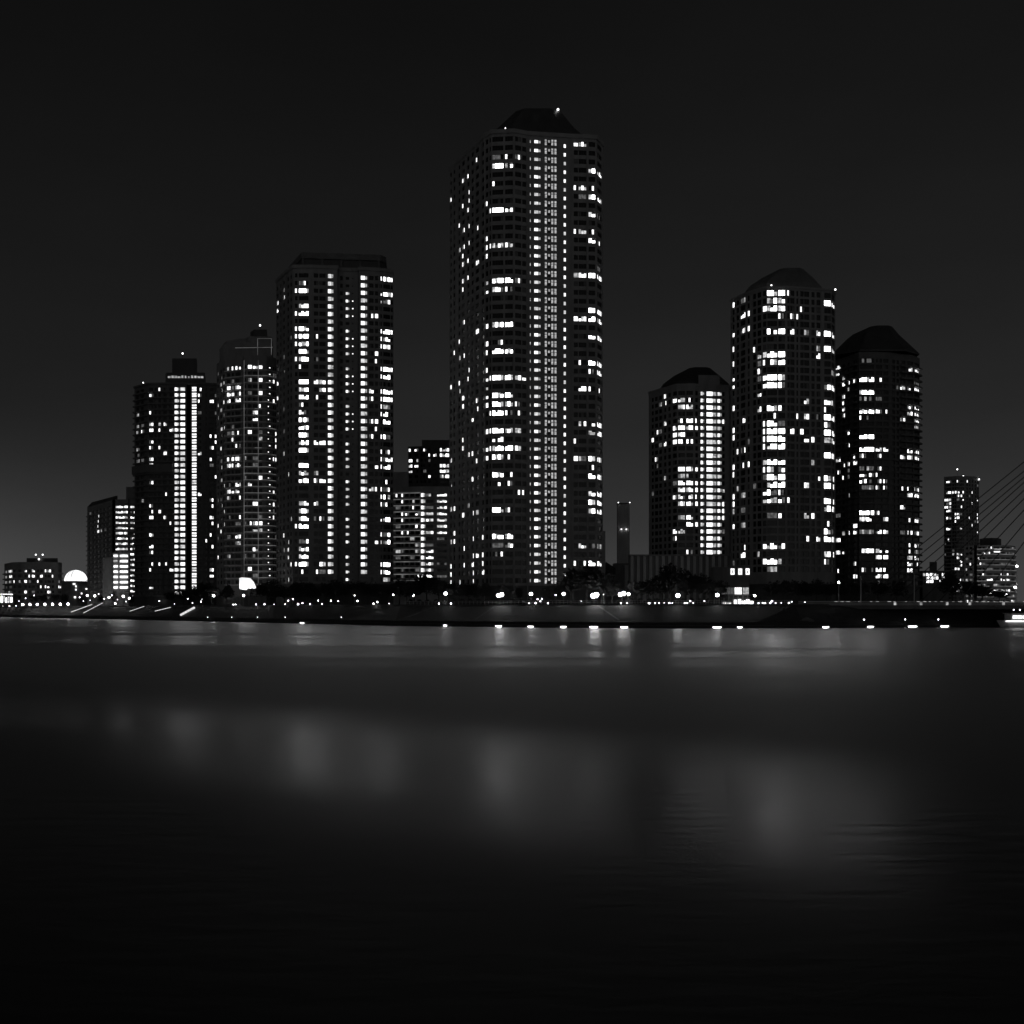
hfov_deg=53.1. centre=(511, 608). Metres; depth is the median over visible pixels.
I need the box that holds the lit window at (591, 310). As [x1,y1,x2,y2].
[589,308,594,312]
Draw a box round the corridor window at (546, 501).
[544,499,556,504]
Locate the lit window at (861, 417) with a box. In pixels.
[860,416,873,419]
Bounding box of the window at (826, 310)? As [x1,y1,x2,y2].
[824,308,829,313]
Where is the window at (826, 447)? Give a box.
[824,445,829,449]
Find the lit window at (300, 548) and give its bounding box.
[299,547,307,550]
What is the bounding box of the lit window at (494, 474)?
[492,472,502,476]
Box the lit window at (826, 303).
[824,301,829,305]
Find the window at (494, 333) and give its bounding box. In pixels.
[492,331,502,335]
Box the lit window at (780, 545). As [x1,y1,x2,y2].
[778,543,784,548]
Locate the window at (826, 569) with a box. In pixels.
[824,567,829,571]
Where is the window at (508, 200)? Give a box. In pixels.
[505,198,512,202]
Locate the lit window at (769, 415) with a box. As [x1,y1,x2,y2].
[767,413,776,417]
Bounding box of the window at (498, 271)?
[492,269,502,273]
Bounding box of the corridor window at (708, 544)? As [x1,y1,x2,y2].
[707,543,715,547]
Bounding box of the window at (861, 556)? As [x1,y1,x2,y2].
[860,555,873,558]
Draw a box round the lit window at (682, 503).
[678,501,684,505]
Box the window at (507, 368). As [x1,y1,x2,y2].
[505,366,512,370]
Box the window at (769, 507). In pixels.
[767,505,776,509]
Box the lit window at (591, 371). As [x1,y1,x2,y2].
[589,369,594,373]
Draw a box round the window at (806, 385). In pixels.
[804,383,808,388]
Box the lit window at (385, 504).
[383,502,389,506]
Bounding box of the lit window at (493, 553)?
[492,552,502,555]
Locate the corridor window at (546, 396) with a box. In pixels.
[544,394,556,399]
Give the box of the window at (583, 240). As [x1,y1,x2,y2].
[579,238,585,242]
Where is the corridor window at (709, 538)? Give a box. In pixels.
[707,536,715,540]
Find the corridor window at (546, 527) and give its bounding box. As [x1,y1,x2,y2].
[544,525,556,530]
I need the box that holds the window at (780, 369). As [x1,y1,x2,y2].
[778,367,784,371]
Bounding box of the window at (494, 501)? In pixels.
[492,499,502,503]
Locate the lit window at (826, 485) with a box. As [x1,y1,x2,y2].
[824,483,829,487]
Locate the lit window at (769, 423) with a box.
[767,421,776,425]
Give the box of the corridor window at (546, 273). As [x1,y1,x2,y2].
[544,271,556,276]
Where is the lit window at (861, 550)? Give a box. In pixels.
[860,549,873,552]
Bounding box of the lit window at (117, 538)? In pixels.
[116,537,127,539]
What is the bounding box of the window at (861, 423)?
[860,422,873,425]
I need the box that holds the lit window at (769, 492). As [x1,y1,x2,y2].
[767,490,776,494]
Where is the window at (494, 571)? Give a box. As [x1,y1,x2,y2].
[492,569,502,573]
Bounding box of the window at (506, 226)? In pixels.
[505,225,512,229]
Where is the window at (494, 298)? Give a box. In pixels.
[492,296,502,300]
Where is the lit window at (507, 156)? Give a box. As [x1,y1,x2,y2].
[505,154,512,158]
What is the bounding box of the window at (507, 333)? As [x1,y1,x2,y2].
[505,331,512,335]
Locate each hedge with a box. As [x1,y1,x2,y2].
[407,598,493,603]
[507,598,569,603]
[630,597,712,603]
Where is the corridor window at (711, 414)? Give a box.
[707,412,715,416]
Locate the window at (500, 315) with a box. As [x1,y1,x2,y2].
[492,313,502,317]
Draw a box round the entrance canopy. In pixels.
[239,577,255,589]
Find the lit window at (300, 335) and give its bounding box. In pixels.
[299,334,307,337]
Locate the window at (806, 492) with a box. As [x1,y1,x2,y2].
[804,490,808,495]
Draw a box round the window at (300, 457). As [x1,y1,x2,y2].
[299,456,307,459]
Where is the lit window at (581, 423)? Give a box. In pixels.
[579,421,585,425]
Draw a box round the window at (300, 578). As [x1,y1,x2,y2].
[299,577,307,580]
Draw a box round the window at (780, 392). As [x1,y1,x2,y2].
[778,390,784,394]
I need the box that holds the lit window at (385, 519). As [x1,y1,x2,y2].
[383,517,389,521]
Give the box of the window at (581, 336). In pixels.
[579,334,585,338]
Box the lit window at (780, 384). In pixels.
[778,382,784,387]
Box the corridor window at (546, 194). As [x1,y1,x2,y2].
[544,192,556,197]
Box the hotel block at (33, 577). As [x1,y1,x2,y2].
[2,554,62,605]
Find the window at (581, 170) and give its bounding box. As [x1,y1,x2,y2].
[579,168,585,172]
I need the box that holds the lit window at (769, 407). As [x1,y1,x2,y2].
[767,405,776,410]
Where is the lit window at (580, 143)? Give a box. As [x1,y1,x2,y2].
[579,142,585,146]
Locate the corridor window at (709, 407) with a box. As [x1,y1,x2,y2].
[707,405,715,409]
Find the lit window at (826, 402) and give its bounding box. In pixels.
[824,399,829,404]
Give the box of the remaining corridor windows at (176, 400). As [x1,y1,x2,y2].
[175,399,178,466]
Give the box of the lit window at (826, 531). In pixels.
[824,529,829,533]
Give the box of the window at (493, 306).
[492,305,502,309]
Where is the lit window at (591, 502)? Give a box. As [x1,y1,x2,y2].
[589,500,594,504]
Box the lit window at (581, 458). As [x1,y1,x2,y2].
[579,456,585,460]
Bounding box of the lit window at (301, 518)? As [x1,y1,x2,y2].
[299,516,307,520]
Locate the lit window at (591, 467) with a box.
[589,465,594,469]
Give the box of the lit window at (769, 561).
[767,559,776,563]
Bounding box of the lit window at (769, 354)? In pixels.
[767,352,776,356]
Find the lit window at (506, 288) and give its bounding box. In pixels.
[505,287,512,290]
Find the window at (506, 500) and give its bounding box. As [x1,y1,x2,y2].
[505,499,512,502]
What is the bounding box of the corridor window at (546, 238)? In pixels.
[544,236,556,241]
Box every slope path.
[597,605,618,619]
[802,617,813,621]
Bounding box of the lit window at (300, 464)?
[299,463,307,466]
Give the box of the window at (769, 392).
[767,390,776,394]
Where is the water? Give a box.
[0,617,1023,1023]
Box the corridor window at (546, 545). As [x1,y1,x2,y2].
[544,543,556,548]
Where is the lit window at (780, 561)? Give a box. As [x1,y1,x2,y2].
[778,559,784,563]
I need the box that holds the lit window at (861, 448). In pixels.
[860,447,873,450]
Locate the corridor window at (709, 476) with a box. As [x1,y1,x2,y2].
[707,474,715,478]
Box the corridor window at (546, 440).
[544,437,556,443]
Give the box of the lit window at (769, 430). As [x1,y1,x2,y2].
[767,428,776,433]
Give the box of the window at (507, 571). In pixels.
[505,569,512,573]
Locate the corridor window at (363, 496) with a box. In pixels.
[361,494,366,498]
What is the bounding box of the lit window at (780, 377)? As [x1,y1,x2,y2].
[778,375,784,379]
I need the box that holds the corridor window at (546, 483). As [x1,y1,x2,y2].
[544,481,556,486]
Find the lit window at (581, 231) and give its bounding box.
[579,229,585,233]
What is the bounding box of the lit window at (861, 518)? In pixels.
[860,517,873,520]
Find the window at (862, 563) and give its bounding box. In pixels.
[860,561,873,565]
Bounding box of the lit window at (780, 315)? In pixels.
[778,313,784,318]
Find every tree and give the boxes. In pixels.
[27,595,38,601]
[37,594,50,605]
[47,594,60,601]
[76,597,82,602]
[97,595,103,603]
[128,596,133,605]
[163,591,177,605]
[174,590,192,605]
[183,586,192,605]
[189,585,207,605]
[199,587,222,604]
[222,584,234,604]
[250,583,270,604]
[258,579,278,604]
[264,584,288,604]
[273,585,291,604]
[339,581,362,604]
[388,577,408,603]
[394,583,418,603]
[403,578,423,600]
[414,571,439,599]
[423,577,450,599]
[437,581,458,601]
[446,583,468,599]
[494,584,512,603]
[510,586,523,598]
[552,583,566,600]
[557,568,580,603]
[566,562,611,603]
[585,572,617,603]
[605,582,622,600]
[624,580,637,597]
[628,580,652,597]
[641,575,668,599]
[651,580,675,599]
[654,562,678,599]
[676,568,703,599]
[683,573,711,597]
[696,579,723,598]
[711,580,729,603]
[763,580,780,599]
[778,580,788,603]
[781,579,797,603]
[794,580,807,600]
[797,582,819,600]
[805,578,824,600]
[842,580,869,600]
[937,571,959,600]
[954,580,980,600]
[968,584,995,600]
[990,589,1008,600]
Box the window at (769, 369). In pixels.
[767,367,776,371]
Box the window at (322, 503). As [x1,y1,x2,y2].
[319,501,325,505]
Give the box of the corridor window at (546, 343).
[544,341,556,346]
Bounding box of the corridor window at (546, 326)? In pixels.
[544,323,556,329]
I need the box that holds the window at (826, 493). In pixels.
[824,491,829,495]
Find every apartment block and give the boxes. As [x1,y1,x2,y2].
[86,487,133,605]
[393,472,448,603]
[408,440,448,486]
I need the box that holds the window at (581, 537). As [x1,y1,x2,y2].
[579,535,585,539]
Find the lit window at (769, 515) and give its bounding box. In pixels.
[767,513,776,517]
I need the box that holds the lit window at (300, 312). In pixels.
[299,311,307,314]
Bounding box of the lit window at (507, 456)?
[505,454,512,458]
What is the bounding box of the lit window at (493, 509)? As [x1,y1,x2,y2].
[492,507,502,511]
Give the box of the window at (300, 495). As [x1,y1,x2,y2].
[299,494,307,497]
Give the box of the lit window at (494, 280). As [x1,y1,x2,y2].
[492,278,502,282]
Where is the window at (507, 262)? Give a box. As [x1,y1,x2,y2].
[505,260,512,264]
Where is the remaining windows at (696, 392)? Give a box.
[652,391,724,553]
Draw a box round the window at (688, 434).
[686,432,692,436]
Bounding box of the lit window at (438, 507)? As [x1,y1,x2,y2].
[437,506,446,508]
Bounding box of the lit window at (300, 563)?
[299,562,307,565]
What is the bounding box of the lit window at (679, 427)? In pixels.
[678,425,684,429]
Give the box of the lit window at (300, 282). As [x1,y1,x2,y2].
[299,281,307,284]
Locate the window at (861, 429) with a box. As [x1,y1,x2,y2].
[860,428,873,431]
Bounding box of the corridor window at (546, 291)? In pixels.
[544,288,556,294]
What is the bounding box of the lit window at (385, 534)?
[383,532,389,536]
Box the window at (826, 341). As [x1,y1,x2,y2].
[824,339,829,343]
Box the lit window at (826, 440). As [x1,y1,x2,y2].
[824,437,829,442]
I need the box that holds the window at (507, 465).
[505,463,512,467]
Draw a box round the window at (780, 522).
[778,520,784,525]
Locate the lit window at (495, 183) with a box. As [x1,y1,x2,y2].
[492,181,502,185]
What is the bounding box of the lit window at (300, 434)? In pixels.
[299,433,307,436]
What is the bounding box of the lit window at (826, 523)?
[824,521,829,526]
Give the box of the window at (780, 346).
[778,344,784,348]
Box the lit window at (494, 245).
[492,243,502,247]
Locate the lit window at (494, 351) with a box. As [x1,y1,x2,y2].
[492,349,502,353]
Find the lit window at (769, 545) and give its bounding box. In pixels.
[767,543,776,548]
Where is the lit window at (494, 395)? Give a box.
[492,393,502,397]
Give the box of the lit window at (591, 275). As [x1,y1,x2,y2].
[589,273,594,277]
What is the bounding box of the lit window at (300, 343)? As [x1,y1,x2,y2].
[299,342,307,345]
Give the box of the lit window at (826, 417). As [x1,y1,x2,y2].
[824,415,829,419]
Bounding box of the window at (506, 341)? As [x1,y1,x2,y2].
[505,340,512,343]
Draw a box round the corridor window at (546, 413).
[544,411,556,416]
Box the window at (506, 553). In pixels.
[505,552,512,555]
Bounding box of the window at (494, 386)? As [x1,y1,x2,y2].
[492,384,502,388]
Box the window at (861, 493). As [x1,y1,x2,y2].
[860,492,873,495]
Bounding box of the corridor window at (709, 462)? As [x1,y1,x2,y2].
[707,460,715,464]
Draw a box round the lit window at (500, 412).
[492,410,502,414]
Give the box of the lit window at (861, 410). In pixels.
[860,409,873,412]
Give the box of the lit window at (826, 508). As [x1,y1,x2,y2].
[824,506,829,510]
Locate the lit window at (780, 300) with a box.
[778,298,784,302]
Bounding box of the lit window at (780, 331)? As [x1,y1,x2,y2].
[778,329,784,333]
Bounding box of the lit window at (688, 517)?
[686,515,692,519]
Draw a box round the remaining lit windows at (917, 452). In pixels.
[848,370,918,534]
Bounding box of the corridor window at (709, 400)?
[707,398,715,402]
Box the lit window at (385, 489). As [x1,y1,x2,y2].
[383,487,389,491]
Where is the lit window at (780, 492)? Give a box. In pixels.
[778,490,784,494]
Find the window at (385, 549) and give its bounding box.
[383,547,389,551]
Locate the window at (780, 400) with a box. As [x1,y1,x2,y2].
[778,398,784,402]
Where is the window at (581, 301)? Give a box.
[579,299,585,303]
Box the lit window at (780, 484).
[778,482,784,486]
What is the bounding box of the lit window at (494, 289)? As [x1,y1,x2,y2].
[492,287,502,291]
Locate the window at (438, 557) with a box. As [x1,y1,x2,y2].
[437,556,446,558]
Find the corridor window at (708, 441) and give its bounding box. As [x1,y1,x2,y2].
[707,440,715,443]
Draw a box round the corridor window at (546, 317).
[544,315,556,320]
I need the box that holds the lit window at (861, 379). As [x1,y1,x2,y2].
[860,378,873,381]
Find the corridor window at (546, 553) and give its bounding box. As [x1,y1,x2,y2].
[544,551,556,556]
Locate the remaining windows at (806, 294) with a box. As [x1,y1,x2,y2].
[733,291,833,571]
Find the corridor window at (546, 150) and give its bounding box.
[544,148,556,153]
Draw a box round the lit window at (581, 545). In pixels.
[579,543,585,547]
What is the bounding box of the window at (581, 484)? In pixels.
[579,482,585,486]
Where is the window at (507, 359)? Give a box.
[505,357,512,361]
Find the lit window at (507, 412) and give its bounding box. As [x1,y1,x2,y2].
[505,410,512,414]
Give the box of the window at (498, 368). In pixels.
[492,366,502,370]
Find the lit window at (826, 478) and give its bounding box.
[824,475,829,480]
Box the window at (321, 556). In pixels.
[319,554,325,558]
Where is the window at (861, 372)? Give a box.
[860,371,873,374]
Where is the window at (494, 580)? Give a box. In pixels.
[492,578,502,582]
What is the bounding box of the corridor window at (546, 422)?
[544,420,556,425]
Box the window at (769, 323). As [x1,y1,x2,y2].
[767,321,776,325]
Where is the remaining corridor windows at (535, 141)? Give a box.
[530,140,565,581]
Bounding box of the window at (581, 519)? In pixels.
[579,517,585,521]
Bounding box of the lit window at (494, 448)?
[492,446,502,450]
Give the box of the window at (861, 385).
[860,384,873,387]
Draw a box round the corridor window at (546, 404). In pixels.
[544,402,556,408]
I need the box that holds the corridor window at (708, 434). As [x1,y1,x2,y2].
[707,433,715,436]
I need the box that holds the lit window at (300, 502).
[299,501,307,504]
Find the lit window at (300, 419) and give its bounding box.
[299,418,307,421]
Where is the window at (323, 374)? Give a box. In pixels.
[319,372,325,376]
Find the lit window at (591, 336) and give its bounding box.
[589,334,594,338]
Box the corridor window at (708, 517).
[707,515,715,519]
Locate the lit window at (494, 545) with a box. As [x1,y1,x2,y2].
[492,543,502,547]
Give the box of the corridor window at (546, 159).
[544,157,556,162]
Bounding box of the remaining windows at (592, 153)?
[451,137,600,583]
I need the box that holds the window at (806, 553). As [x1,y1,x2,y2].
[804,551,808,556]
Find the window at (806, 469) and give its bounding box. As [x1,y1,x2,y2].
[804,467,808,472]
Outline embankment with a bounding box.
[0,604,1016,627]
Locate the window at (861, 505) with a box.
[860,504,873,507]
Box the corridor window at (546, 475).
[544,473,556,478]
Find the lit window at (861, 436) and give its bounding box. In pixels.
[860,435,873,438]
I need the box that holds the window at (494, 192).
[492,190,502,194]
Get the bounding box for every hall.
[0,593,15,605]
[62,570,86,605]
[605,562,615,603]
[711,567,752,603]
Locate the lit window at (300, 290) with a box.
[299,289,307,292]
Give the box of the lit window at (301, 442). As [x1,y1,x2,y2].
[299,440,307,444]
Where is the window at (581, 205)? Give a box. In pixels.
[579,203,585,207]
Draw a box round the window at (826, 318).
[824,316,829,320]
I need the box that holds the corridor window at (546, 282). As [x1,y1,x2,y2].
[544,280,556,285]
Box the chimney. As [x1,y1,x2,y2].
[613,502,629,603]
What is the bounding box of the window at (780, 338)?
[778,336,784,341]
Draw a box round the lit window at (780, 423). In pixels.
[778,421,784,425]
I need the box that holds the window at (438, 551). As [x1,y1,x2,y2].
[437,550,446,552]
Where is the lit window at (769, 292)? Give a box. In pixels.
[767,290,776,295]
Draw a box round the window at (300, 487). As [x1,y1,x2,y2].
[299,486,307,489]
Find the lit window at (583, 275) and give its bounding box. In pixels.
[579,273,585,277]
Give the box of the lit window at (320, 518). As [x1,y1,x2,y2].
[319,516,325,520]
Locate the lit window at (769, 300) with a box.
[767,298,776,302]
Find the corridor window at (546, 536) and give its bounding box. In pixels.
[544,534,556,539]
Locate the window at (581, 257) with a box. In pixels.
[579,255,585,259]
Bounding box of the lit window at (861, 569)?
[860,568,873,571]
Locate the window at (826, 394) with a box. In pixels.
[824,392,829,396]
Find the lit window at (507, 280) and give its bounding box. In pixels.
[505,278,512,282]
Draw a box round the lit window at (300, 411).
[299,410,307,413]
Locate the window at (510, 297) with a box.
[505,295,512,299]
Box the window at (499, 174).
[492,172,502,176]
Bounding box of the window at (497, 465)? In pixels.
[492,463,502,467]
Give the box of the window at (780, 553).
[778,551,784,555]
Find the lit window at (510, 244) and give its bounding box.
[505,242,512,246]
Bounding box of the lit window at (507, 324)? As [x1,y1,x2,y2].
[505,322,512,326]
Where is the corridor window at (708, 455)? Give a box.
[707,453,715,457]
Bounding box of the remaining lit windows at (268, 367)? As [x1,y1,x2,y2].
[218,367,275,575]
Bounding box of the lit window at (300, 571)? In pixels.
[299,570,307,573]
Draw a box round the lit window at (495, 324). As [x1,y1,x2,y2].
[492,322,502,326]
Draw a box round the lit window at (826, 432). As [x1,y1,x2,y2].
[824,430,829,434]
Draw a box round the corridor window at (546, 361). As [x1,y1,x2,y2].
[544,359,556,364]
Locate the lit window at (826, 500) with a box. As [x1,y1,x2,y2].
[824,498,829,503]
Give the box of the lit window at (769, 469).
[767,467,776,471]
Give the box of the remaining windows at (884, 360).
[836,359,918,584]
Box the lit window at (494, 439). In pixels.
[492,437,502,441]
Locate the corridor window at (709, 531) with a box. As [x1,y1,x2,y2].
[707,529,715,533]
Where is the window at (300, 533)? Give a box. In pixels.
[299,532,307,535]
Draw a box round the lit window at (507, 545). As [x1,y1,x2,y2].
[505,543,512,547]
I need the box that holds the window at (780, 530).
[778,528,784,532]
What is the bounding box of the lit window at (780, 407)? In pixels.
[778,405,784,410]
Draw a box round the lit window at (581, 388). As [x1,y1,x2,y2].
[579,386,585,390]
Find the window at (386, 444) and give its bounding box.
[383,442,389,446]
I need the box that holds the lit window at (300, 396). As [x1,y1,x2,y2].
[299,395,307,398]
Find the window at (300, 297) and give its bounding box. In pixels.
[299,296,307,299]
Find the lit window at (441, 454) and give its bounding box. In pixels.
[440,453,448,456]
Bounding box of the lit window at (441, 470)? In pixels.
[440,469,448,472]
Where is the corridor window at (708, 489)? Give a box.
[707,488,715,491]
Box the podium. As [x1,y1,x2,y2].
[628,554,730,603]
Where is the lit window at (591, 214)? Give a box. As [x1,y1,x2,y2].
[589,212,594,216]
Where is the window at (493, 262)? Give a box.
[492,260,502,264]
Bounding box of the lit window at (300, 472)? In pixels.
[299,471,307,474]
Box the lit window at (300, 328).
[299,327,307,330]
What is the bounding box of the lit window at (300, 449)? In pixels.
[299,448,307,451]
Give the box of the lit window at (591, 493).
[589,491,594,495]
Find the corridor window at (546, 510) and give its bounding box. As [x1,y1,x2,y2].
[544,508,556,513]
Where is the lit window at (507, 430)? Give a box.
[505,428,512,432]
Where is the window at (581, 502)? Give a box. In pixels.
[579,500,585,504]
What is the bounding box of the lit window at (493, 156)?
[492,155,502,159]
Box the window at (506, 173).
[505,172,512,176]
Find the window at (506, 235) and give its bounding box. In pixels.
[505,234,512,237]
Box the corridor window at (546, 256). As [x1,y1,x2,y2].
[544,253,556,259]
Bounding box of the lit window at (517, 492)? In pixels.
[515,490,520,494]
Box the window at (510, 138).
[505,136,512,140]
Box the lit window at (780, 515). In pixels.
[778,513,784,517]
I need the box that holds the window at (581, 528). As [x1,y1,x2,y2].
[579,526,585,530]
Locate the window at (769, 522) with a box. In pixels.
[767,520,776,525]
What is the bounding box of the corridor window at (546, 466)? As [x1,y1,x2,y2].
[544,464,556,469]
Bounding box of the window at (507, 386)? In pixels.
[505,384,512,388]
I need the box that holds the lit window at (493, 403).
[492,402,502,406]
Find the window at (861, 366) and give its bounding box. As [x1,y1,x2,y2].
[860,365,873,368]
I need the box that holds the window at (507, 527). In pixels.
[505,525,512,529]
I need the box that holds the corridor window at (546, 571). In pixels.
[544,569,556,574]
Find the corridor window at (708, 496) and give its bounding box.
[707,495,715,498]
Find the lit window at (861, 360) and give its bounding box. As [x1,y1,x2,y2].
[860,359,873,362]
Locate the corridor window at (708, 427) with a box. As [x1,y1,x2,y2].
[707,426,715,429]
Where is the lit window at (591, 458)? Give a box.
[589,456,594,460]
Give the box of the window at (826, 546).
[824,544,829,548]
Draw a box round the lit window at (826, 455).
[824,453,829,457]
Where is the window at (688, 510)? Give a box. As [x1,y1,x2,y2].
[686,508,692,512]
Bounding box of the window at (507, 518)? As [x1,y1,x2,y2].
[505,516,512,520]
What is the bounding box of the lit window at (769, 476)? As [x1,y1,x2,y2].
[767,474,776,479]
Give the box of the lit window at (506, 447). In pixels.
[505,446,512,449]
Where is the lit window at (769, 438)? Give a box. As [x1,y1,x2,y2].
[767,436,776,440]
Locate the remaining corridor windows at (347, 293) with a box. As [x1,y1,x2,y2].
[346,292,348,407]
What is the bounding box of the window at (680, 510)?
[678,508,684,512]
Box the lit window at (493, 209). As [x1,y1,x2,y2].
[492,208,502,211]
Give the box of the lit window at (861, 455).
[860,454,873,457]
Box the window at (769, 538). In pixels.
[767,536,776,540]
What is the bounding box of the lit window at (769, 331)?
[767,329,776,333]
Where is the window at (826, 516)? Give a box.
[824,513,829,518]
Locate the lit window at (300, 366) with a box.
[299,365,307,368]
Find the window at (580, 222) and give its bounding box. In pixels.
[579,220,585,224]
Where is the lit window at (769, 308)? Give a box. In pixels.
[767,306,776,310]
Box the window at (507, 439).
[505,437,512,441]
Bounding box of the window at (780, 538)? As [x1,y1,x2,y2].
[778,536,784,540]
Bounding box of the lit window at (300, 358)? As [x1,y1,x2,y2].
[299,357,307,360]
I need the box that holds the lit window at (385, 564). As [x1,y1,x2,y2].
[383,562,389,566]
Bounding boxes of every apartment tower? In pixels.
[132,353,216,605]
[216,325,275,604]
[275,252,393,604]
[448,108,604,603]
[648,367,730,553]
[730,268,836,603]
[835,325,922,600]
[944,469,979,600]
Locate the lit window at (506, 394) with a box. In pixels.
[505,393,512,396]
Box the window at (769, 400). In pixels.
[767,398,776,402]
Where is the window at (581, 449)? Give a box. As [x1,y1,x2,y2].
[579,447,585,451]
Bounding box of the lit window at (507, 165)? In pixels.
[505,163,512,167]
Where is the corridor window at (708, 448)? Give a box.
[707,447,715,450]
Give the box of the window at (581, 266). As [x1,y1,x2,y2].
[579,264,585,268]
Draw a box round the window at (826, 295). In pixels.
[824,293,829,297]
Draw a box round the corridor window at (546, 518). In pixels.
[544,516,556,521]
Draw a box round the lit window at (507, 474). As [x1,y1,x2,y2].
[505,472,512,476]
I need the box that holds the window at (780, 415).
[778,413,784,417]
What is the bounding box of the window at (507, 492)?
[505,490,512,494]
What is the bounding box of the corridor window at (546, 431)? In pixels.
[544,429,556,434]
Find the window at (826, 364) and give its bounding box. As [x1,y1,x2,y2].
[824,361,829,366]
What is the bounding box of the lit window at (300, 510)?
[299,509,307,512]
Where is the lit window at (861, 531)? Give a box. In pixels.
[860,530,873,533]
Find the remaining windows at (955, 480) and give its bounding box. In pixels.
[945,480,977,598]
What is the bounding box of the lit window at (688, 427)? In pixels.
[686,425,692,429]
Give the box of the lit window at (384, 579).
[383,577,389,581]
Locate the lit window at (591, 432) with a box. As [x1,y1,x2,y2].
[589,430,594,434]
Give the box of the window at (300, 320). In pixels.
[299,319,307,322]
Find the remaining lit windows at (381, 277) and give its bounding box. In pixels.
[277,277,392,581]
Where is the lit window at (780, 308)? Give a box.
[778,306,784,310]
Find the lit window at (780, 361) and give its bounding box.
[778,359,784,364]
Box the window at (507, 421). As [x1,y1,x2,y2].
[505,419,512,423]
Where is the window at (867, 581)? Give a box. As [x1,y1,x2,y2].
[860,580,873,584]
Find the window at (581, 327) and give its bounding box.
[579,325,585,329]
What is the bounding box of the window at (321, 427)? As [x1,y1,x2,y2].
[319,425,325,429]
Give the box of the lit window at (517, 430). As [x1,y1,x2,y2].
[515,428,520,432]
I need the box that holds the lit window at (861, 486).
[860,485,873,488]
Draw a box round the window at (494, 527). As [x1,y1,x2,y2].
[492,525,502,529]
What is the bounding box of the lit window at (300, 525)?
[299,524,307,527]
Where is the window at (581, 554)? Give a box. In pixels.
[579,552,585,556]
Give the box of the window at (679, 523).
[678,522,684,526]
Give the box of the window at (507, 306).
[505,304,512,308]
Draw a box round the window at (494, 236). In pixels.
[492,234,502,238]
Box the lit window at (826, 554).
[824,552,829,556]
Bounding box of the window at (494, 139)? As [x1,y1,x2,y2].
[492,137,502,141]
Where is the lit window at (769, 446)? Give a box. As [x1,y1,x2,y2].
[767,444,776,448]
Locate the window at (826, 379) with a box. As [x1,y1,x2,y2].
[824,377,829,381]
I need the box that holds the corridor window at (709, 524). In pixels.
[707,522,715,526]
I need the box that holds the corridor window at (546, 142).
[544,139,556,145]
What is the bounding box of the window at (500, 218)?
[492,216,502,220]
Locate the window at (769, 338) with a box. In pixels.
[767,336,776,341]
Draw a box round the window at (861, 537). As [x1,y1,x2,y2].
[860,536,873,539]
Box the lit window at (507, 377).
[505,375,512,379]
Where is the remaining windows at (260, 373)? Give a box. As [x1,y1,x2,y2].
[218,365,275,583]
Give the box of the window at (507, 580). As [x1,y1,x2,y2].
[505,578,512,582]
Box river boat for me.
[997,609,1023,627]
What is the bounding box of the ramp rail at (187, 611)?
[180,607,194,615]
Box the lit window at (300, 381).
[299,380,307,383]
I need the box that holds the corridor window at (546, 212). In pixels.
[544,210,556,215]
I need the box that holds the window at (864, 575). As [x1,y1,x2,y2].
[860,574,873,577]
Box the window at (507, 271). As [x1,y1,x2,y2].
[505,269,512,273]
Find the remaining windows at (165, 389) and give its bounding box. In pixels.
[137,388,215,594]
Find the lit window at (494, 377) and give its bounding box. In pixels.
[492,375,502,379]
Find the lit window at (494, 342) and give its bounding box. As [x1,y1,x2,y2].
[492,340,502,344]
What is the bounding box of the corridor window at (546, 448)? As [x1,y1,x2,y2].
[544,446,556,451]
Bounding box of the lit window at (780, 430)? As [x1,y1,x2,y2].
[778,428,784,433]
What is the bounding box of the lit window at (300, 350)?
[299,349,307,352]
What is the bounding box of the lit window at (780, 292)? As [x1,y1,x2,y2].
[778,290,784,295]
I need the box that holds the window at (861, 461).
[860,460,873,463]
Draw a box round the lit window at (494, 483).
[492,481,502,485]
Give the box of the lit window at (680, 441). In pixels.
[678,439,684,443]
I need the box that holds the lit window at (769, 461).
[767,459,776,463]
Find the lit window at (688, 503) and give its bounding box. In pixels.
[686,501,692,505]
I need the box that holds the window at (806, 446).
[804,444,808,449]
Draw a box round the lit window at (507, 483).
[505,481,512,485]
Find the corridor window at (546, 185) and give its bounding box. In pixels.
[544,183,556,189]
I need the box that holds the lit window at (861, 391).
[860,390,873,393]
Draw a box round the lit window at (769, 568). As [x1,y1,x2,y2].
[767,566,776,571]
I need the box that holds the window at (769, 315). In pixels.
[767,313,776,318]
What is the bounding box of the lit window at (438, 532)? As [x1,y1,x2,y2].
[437,531,446,533]
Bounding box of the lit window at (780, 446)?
[778,444,784,448]
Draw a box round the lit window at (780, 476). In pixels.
[778,474,784,479]
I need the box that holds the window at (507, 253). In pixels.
[505,251,512,255]
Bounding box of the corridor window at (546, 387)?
[544,385,556,390]
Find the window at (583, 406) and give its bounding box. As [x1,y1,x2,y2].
[579,404,585,408]
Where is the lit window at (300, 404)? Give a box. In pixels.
[299,403,307,406]
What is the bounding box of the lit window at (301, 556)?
[299,554,307,558]
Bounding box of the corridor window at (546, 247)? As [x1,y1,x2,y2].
[544,245,556,250]
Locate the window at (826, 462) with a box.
[824,460,829,465]
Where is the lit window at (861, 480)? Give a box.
[860,479,873,482]
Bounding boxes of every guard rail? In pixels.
[402,600,627,603]
[629,600,792,603]
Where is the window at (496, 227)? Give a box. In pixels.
[492,225,502,229]
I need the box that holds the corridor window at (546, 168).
[544,166,556,171]
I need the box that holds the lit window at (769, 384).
[767,382,776,387]
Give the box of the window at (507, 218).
[505,216,512,220]
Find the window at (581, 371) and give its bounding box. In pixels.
[579,369,585,373]
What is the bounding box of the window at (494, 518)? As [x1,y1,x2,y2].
[492,516,502,520]

